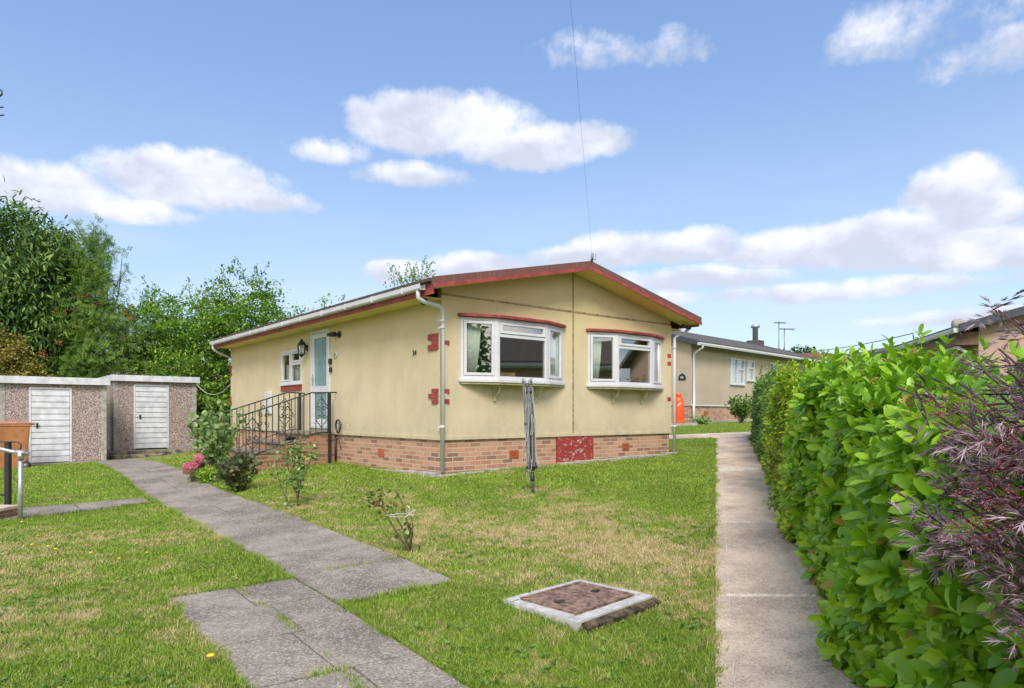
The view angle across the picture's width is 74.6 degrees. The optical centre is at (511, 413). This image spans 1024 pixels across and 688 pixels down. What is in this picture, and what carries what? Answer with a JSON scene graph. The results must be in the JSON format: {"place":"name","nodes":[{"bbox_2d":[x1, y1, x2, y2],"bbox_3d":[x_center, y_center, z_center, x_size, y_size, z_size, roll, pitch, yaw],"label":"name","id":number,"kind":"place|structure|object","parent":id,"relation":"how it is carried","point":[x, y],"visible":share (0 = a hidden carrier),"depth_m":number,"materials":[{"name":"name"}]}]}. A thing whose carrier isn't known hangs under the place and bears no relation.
{"place":"outdoors","nodes":[
{"label":"outdoors","id":0,"kind":"place"},
{"bbox_2d":[0,455,467,687],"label":"garden path","id":1,"kind":"structure","parent":0,"point":[270,653],"depth_m":4.77,"materials":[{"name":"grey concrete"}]},
{"bbox_2d":[181,462,204,473],"bbox_3d":[-5.815,1.007,12.286,0.310,0.206,0.310,0,0,0],"label":"plant pot","id":2,"kind":"object","parent":1,"relation":"on","point":[202,465],"visible":0.3,"depth_m":12.16,"materials":[{"name":"ceramic"}]},
{"bbox_2d":[284,435,295,440],"bbox_3d":[-4.420,0.493,13.463,0.104,0.106,0.300,0,0,33],"label":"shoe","id":3,"kind":"object","parent":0,"point":[289,438],"visible":0.63,"depth_m":13.39,"materials":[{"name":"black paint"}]},
{"bbox_2d":[0,421,751,687],"bbox_3d":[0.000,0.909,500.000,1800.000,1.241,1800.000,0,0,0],"label":"ground","id":4,"kind":"structure","parent":0,"point":[404,481],"depth_m":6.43,"materials":[{"name":"green plant"}]},
{"bbox_2d":[0,505,17,518],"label":"brick step","id":5,"kind":"object","parent":4,"relation":"on","point":[8,511],"visible":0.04,"depth_m":8.61,"materials":[{"name":"concrete"}]},
{"bbox_2d":[0,441,21,504],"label":"iron handrail","id":6,"kind":"object","parent":5,"relation":"on","point":[7,494],"visible":0.84,"depth_m":9.30,"materials":[{"name":"black metal"}]},
{"bbox_2d":[0,447,29,518],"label":"tube handrail","id":7,"kind":"object","parent":4,"relation":"on","point":[20,454],"visible":0.91,"depth_m":8.48,"materials":[{"name":"metal"}]},
{"bbox_2d":[0,421,34,468],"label":"wheelie bin","id":8,"kind":"object","parent":4,"relation":"on","point":[19,431],"visible":0.73,"depth_m":14.79,"materials":[{"name":"brown plastic"}]},
{"bbox_2d":[0,322,54,376],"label":"climbing shrub","id":9,"kind":"object","parent":4,"relation":"on","point":[6,358],"visible":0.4,"depth_m":21.61,"materials":[{"name":"green plant"}]},
{"bbox_2d":[13,365,82,377],"bbox_3d":[-15.684,-0.145,22.582,4.640,2.901,2.306,0,0,0],"label":"dark shrub","id":10,"kind":"object","parent":4,"relation":"on","point":[66,375],"visible":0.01,"depth_m":22.48,"materials":[{"name":"green plant"}]},
{"bbox_2d":[0,375,109,462],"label":"storage shed","id":11,"kind":"structure","parent":4,"relation":"on","point":[67,416],"depth_m":16.35,"materials":[{"name":"concrete"}]},
{"bbox_2d":[31,389,69,462],"bbox_3d":[-11.142,0.310,16.231,0.760,1.760,0.080,0,0,-40],"label":"door","id":12,"kind":"structure","parent":11,"relation":"in","point":[50,412],"depth_m":16.23,"materials":[{"name":"white paint"}]},
{"bbox_2d":[0,176,115,377],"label":"chestnut tree","id":13,"kind":"object","parent":4,"relation":"on","point":[30,264],"visible":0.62,"depth_m":22.72,"materials":[{"name":"green plant"}]},
{"bbox_2d":[36,213,183,377],"bbox_3d":[-13.907,-2.920,23.349,5.126,8.415,3.285,0,0,10],"label":"rowan tree","id":14,"kind":"object","parent":4,"relation":"on","point":[94,335],"visible":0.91,"depth_m":23.02,"materials":[{"name":"green plant"}]},
{"bbox_2d":[107,447,207,459],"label":"shed slab","id":15,"kind":"structure","parent":4,"relation":"on","point":[134,453],"depth_m":18.69,"materials":[{"name":"concrete"}]},
{"bbox_2d":[100,375,199,449],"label":"storage shed","id":16,"kind":"structure","parent":15,"relation":"on","point":[147,411],"depth_m":19.36,"materials":[{"name":"concrete"}]},
{"bbox_2d":[136,386,166,448],"bbox_3d":[-10.378,0.120,19.352,0.810,1.780,0.080,0,0,-40],"label":"door","id":17,"kind":"structure","parent":16,"relation":"in","point":[151,401],"depth_m":19.36,"materials":[{"name":"white paint"}]},
{"bbox_2d":[91,361,227,435],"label":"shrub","id":18,"kind":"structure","parent":4,"relation":"on","point":[153,373],"depth_m":32.25,"materials":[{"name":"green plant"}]},
{"bbox_2d":[105,275,230,429],"bbox_3d":[-13.047,-1.889,24.538,5.904,6.265,3.845,0,0,0],"label":"beech tree","id":19,"kind":"object","parent":4,"relation":"on","point":[173,301],"visible":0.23,"depth_m":23.81,"materials":[{"name":"green plant"}]},
{"bbox_2d":[177,453,203,481],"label":"pink flowers","id":20,"kind":"object","parent":4,"relation":"on","point":[196,463],"visible":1,"depth_m":11.40,"materials":[{"name":"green plant"}]},
{"bbox_2d":[194,464,218,483],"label":"lime bush","id":21,"kind":"object","parent":4,"relation":"on","point":[205,476],"visible":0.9,"depth_m":11.24,"materials":[{"name":"green plant"}]},
{"bbox_2d":[206,653,214,665],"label":"dandelion","id":22,"kind":"object","parent":4,"relation":"on","point":[210,655],"visible":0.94,"depth_m":3.52,"materials":[{"name":"yellow plant"}]},
{"bbox_2d":[180,396,246,475],"bbox_3d":[-5.357,0.423,11.944,0.916,1.453,0.952,0,0,16],"label":"leafy bush","id":23,"kind":"object","parent":4,"relation":"on","point":[214,451],"visible":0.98,"depth_m":11.88,"materials":[{"name":"green plant"}]},
{"bbox_2d":[129,256,313,442],"bbox_3d":[-10.139,-2.086,23.310,6.179,6.551,4.430,0,0,0],"label":"beech tree","id":24,"kind":"object","parent":4,"relation":"on","point":[229,321],"visible":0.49,"depth_m":22.91,"materials":[{"name":"green plant"}]},
{"bbox_2d":[214,448,262,491],"bbox_3d":[-4.296,0.890,10.381,0.674,0.700,0.706,0,0,-43],"label":"bronze bush","id":25,"kind":"object","parent":4,"relation":"on","point":[234,472],"visible":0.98,"depth_m":10.30,"materials":[{"name":"green plant"}]},
{"bbox_2d":[202,430,334,471],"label":"entrance steps","id":26,"kind":"structure","parent":4,"relation":"on","point":[321,442],"depth_m":13.17,"materials":[{"name":"brown brick"}]},
{"bbox_2d":[192,392,304,447],"bbox_3d":[-5.412,0.318,13.952,2.305,1.564,0.048,0,0,-40],"label":"handrail","id":27,"kind":"object","parent":26,"relation":"on","point":[299,411],"visible":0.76,"depth_m":14.10,"materials":[{"name":"metal"}]},
{"bbox_2d":[238,392,336,462],"bbox_3d":[-4.255,0.310,12.853,1.925,1.479,0.048,0,0,-40],"label":"handrail","id":28,"kind":"object","parent":26,"relation":"on","point":[328,407],"visible":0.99,"depth_m":12.87,"materials":[{"name":"metal"}]},
{"bbox_2d":[261,436,320,508],"bbox_3d":[-2.805,0.768,8.665,0.749,0.945,0.512,0,0,0],"label":"rose bush","id":29,"kind":"object","parent":4,"relation":"on","point":[300,475],"visible":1,"depth_m":8.65,"materials":[{"name":"green plant"}]},
{"bbox_2d":[280,293,344,317],"bbox_3d":[-7.074,-1.791,26.013,6.006,5.733,3.044,0,0,0],"label":"tree","id":30,"kind":"object","parent":4,"relation":"on","point":[328,294],"visible":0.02,"depth_m":25.86,"materials":[{"name":"green plant"}]},
{"bbox_2d":[0,473,715,687],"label":"clover","id":31,"kind":"object","parent":4,"relation":"on","point":[42,685],"visible":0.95,"depth_m":4.18,"materials":[{"name":"green plant"}]},
{"bbox_2d":[353,475,419,551],"bbox_3d":[-1.125,0.936,6.124,0.621,0.718,0.382,0,0,-27],"label":"rose bush","id":32,"kind":"object","parent":4,"relation":"on","point":[409,533],"visible":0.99,"depth_m":6.15,"materials":[{"name":"green plant"}]},
{"bbox_2d":[383,255,435,287],"bbox_3d":[-3.545,-2.477,25.280,2.428,6.855,2.106,0,0,0],"label":"thin tree","id":33,"kind":"object","parent":4,"relation":"on","point":[400,278],"visible":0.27,"depth_m":25.05,"materials":[{"name":"green plant"}]},
{"bbox_2d":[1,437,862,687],"bbox_3d":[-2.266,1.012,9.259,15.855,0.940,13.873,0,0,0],"label":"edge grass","id":34,"kind":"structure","parent":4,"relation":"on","point":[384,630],"depth_m":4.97,"materials":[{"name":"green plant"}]},
{"bbox_2d":[209,253,701,476],"bbox_3d":[-2.085,-0.745,16.281,6.892,4.282,11.060,0,0,-40],"label":"park bungalow","id":35,"kind":"object","parent":4,"relation":"on","point":[409,373],"visible":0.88,"depth_m":12.37,"materials":[{"name":"paint"}]},
{"bbox_2d":[196,383,230,394],"bbox_3d":[-8.637,-0.716,19.380,2.189,0.380,0.018,0,0,41],"label":"cable","id":36,"kind":"object","parent":35,"relation":"attached to","point":[213,394],"visible":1,"depth_m":19.32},
{"bbox_2d":[279,348,301,385],"bbox_3d":[-4.988,-1.033,15.291,0.170,0.797,1.247,0,0,-40],"label":"side window","id":37,"kind":"structure","parent":35,"relation":"in","point":[294,369],"depth_m":15.27,"materials":[{"name":"white plastic"}]},
{"bbox_2d":[311,332,327,422],"bbox_3d":[-4.014,-0.729,14.052,0.104,1.884,0.815,0,0,-40],"label":"door","id":38,"kind":"structure","parent":35,"relation":"in","point":[319,378],"depth_m":14.08,"materials":[{"name":"white plastic"}]},
{"bbox_2d":[335,419,341,449],"bbox_3d":[-3.410,0.420,13.253,0.092,0.602,0.216,0,0,-40],"label":"hose coil","id":39,"kind":"object","parent":35,"relation":"attached to","point":[339,422],"visible":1,"depth_m":13.21,"materials":[{"name":"rubber"}]},
{"bbox_2d":[500,372,514,376],"bbox_3d":[-0.201,-0.150,11.982,0.420,1.142,0.472,0,0,-14],"label":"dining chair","id":40,"kind":"object","parent":35,"relation":"on","point":[508,374],"visible":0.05,"depth_m":11.78,"materials":[{"name":"brown wood"}]},
{"bbox_2d":[458,313,565,401],"bbox_3d":[0.126,-0.901,11.414,2.376,1.402,0.373,0,0,-40],"label":"bay window","id":41,"kind":"structure","parent":35,"relation":"in","point":[470,323],"depth_m":11.05,"materials":[{"name":"white plastic"}]},
{"bbox_2d":[586,328,664,403],"bbox_3d":[2.358,-0.892,13.263,2.317,1.397,0.373,0,0,-40],"label":"bay window","id":42,"kind":"structure","parent":35,"relation":"in","point":[595,336],"depth_m":12.89,"materials":[{"name":"white plastic"}]},
{"bbox_2d":[521,378,540,493],"bbox_3d":[0.240,0.356,8.972,0.256,1.640,0.245,-3,0,0],"label":"rotary dryer","id":43,"kind":"object","parent":4,"relation":"on","point":[530,428],"visible":1,"depth_m":8.93,"materials":[{"name":"grey metal"}]},
{"bbox_2d":[501,579,661,633],"bbox_3d":[0.493,1.416,4.777,0.893,0.227,0.774,0,0,-45],"label":"manhole","id":44,"kind":"object","parent":4,"relation":"on","point":[577,603],"visible":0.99,"depth_m":4.65,"materials":[{"name":"concrete"}]},
{"bbox_2d":[671,423,697,425],"bbox_3d":[5.372,0.458,22.525,1.450,0.250,0.950,0,0,0],"label":"bottle pad","id":45,"kind":"object","parent":4,"relation":"on","point":[686,424],"visible":0.21,"depth_m":22.05,"materials":[{"name":"concrete"}]},
{"bbox_2d":[672,393,683,422],"bbox_3d":[5.547,-0.169,22.400,0.384,1.000,0.384,0,0,0],"label":"gas bottle","id":46,"kind":"object","parent":45,"relation":"on","point":[679,409],"visible":0.78,"depth_m":22.23,"materials":[{"name":"orange paint"}]},
{"bbox_2d":[693,414,711,424],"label":"lavender plant","id":47,"kind":"object","parent":4,"relation":"on","point":[703,419],"visible":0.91,"depth_m":22.73,"materials":[{"name":"green plant"}]},
{"bbox_2d":[724,393,752,422],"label":"round shrub","id":48,"kind":"object","parent":4,"relation":"on","point":[742,410],"visible":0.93,"depth_m":23.87,"materials":[{"name":"green plant"}]},
{"bbox_2d":[671,324,826,422],"bbox_3d":[8.098,-1.784,29.950,7.230,5.169,12.160,0,0,44],"label":"neighbour bungalow","id":49,"kind":"object","parent":4,"relation":"on","point":[714,375],"visible":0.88,"depth_m":25.04,"materials":[{"name":"paint"}]},
{"bbox_2d":[730,358,745,385],"bbox_3d":[8.739,-1.597,26.123,0.175,1.035,1.240,0,0,44],"label":"window","id":50,"kind":"structure","parent":49,"relation":"in","point":[735,370],"depth_m":26.13,"materials":[{"name":"white plastic"}]},
{"bbox_2d":[746,360,755,381],"bbox_3d":[9.543,-1.684,26.943,0.175,0.834,0.712,0,0,44],"label":"window","id":51,"kind":"structure","parent":49,"relation":"in","point":[749,368],"depth_m":27.09,"materials":[{"name":"white plastic"}]},
{"bbox_2d":[775,322,785,348],"bbox_3d":[13.339,-3.474,33.460,0.576,2.176,0.480,0,0,0],"label":"television aerial","id":52,"kind":"object","parent":49,"relation":"attached to","point":[778,332],"visible":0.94,"depth_m":33.50,"materials":[{"name":"grey metal"}]},
{"bbox_2d":[779,328,795,349],"bbox_3d":[13.903,-3.322,33.960,0.755,1.969,0.480,0,0,0],"label":"television aerial","id":53,"kind":"object","parent":49,"relation":"attached to","point":[784,334],"visible":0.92,"depth_m":33.98,"materials":[{"name":"grey metal"}]},
{"bbox_2d":[805,333,913,351],"bbox_3d":[13.544,-3.008,29.751,0.025,1.400,20.845,0,0,10],"label":"overhead cable","id":54,"kind":"object","parent":49,"relation":"attached to","point":[866,343],"visible":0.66,"depth_m":22.93,"materials":[{"name":"black paint"}]},
{"bbox_2d":[750,436,826,596],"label":"hedge soil","id":55,"kind":"structure","parent":4,"relation":"on","point":[763,463],"depth_m":14.01,"materials":[{"name":"brown soil"}]},
{"bbox_2d":[763,478,784,510],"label":"weed clump","id":56,"kind":"object","parent":55,"relation":"on","point":[776,494],"visible":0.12,"depth_m":7.53,"materials":[{"name":"green plant"}]},
{"bbox_2d":[761,405,787,479],"bbox_3d":[3.355,0.543,8.014,0.779,1.348,0.855,0,0,0],"label":"straggly plant","id":57,"kind":"object","parent":55,"relation":"on","point":[775,450],"visible":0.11,"depth_m":8.06,"materials":[{"name":"green plant"}]},
{"bbox_2d":[767,484,781,513],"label":"weed clump","id":58,"kind":"object","parent":55,"relation":"on","point":[779,510],"visible":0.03,"depth_m":7.00,"materials":[{"name":"green plant"}]},
{"bbox_2d":[749,362,819,485],"bbox_3d":[5.295,0.001,12.470,1.550,2.261,7.600,0,0,17],"label":"laurel hedge","id":59,"kind":"object","parent":55,"relation":"on","point":[760,399],"visible":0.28,"depth_m":13.41,"materials":[{"name":"green plant"}]},
{"bbox_2d":[760,348,882,544],"bbox_3d":[3.744,0.257,7.703,1.578,2.144,3.876,0,0,17],"label":"privet hedge","id":60,"kind":"object","parent":55,"relation":"on","point":[784,389],"visible":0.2,"depth_m":8.03,"materials":[{"name":"green plant"}]},
{"bbox_2d":[781,323,1023,687],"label":"laurel hedge","id":61,"kind":"object","parent":55,"relation":"on","point":[882,620],"visible":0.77,"depth_m":3.08,"materials":[{"name":"green plant"}]},
{"bbox_2d":[884,289,1023,672],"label":"purple elder","id":62,"kind":"object","parent":55,"relation":"on","point":[978,447],"visible":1,"depth_m":1.65,"materials":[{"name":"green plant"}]},
{"bbox_2d":[783,344,828,352],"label":"distant tree","id":63,"kind":"object","parent":4,"relation":"on","point":[807,348],"visible":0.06,"depth_m":55.43,"materials":[{"name":"green plant"}]},
{"bbox_2d":[799,353,833,357],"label":"red roofed bungalow","id":64,"kind":"object","parent":4,"relation":"on","point":[817,355],"depth_m":42.53,"materials":[{"name":"white tile"}]},
{"bbox_2d":[826,348,886,363],"bbox_3d":[20.045,-1.868,37.500,5.930,3.336,9.560,0,0,0],"label":"cream bungalow","id":65,"kind":"object","parent":4,"relation":"on","point":[880,350],"depth_m":33.74,"materials":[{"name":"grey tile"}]},
{"bbox_2d":[893,306,1023,375],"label":"brick bungalow","id":66,"kind":"object","parent":4,"relation":"on","point":[963,340],"visible":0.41,"depth_m":14.44,"materials":[{"name":"beige paint"}]},
{"bbox_3d":[-1.900,-2.350,-10.000,0.280,8.300,0.280,0,0,0],"label":"telegraph pole","id":67,"kind":"object","parent":4,"relation":"on","visible":0},
{"bbox_2d":[570,0,591,247],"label":"overhead cable","id":68,"kind":"object","parent":67,"relation":"attached to","point":[580,117],"visible":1,"depth_m":7.76,"materials":[{"name":"black paint"}]},
{"bbox_2d":[0,0,1023,361],"label":"sky","id":69,"kind":"structure","parent":0,"point":[843,173],"materials":[{"name":"blue"}]},
{"bbox_2d":[669,432,864,687],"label":"hedge path","id":70,"kind":"structure","parent":0,"point":[774,644],"depth_m":4.94,"materials":[{"name":"concrete"}]}
]}

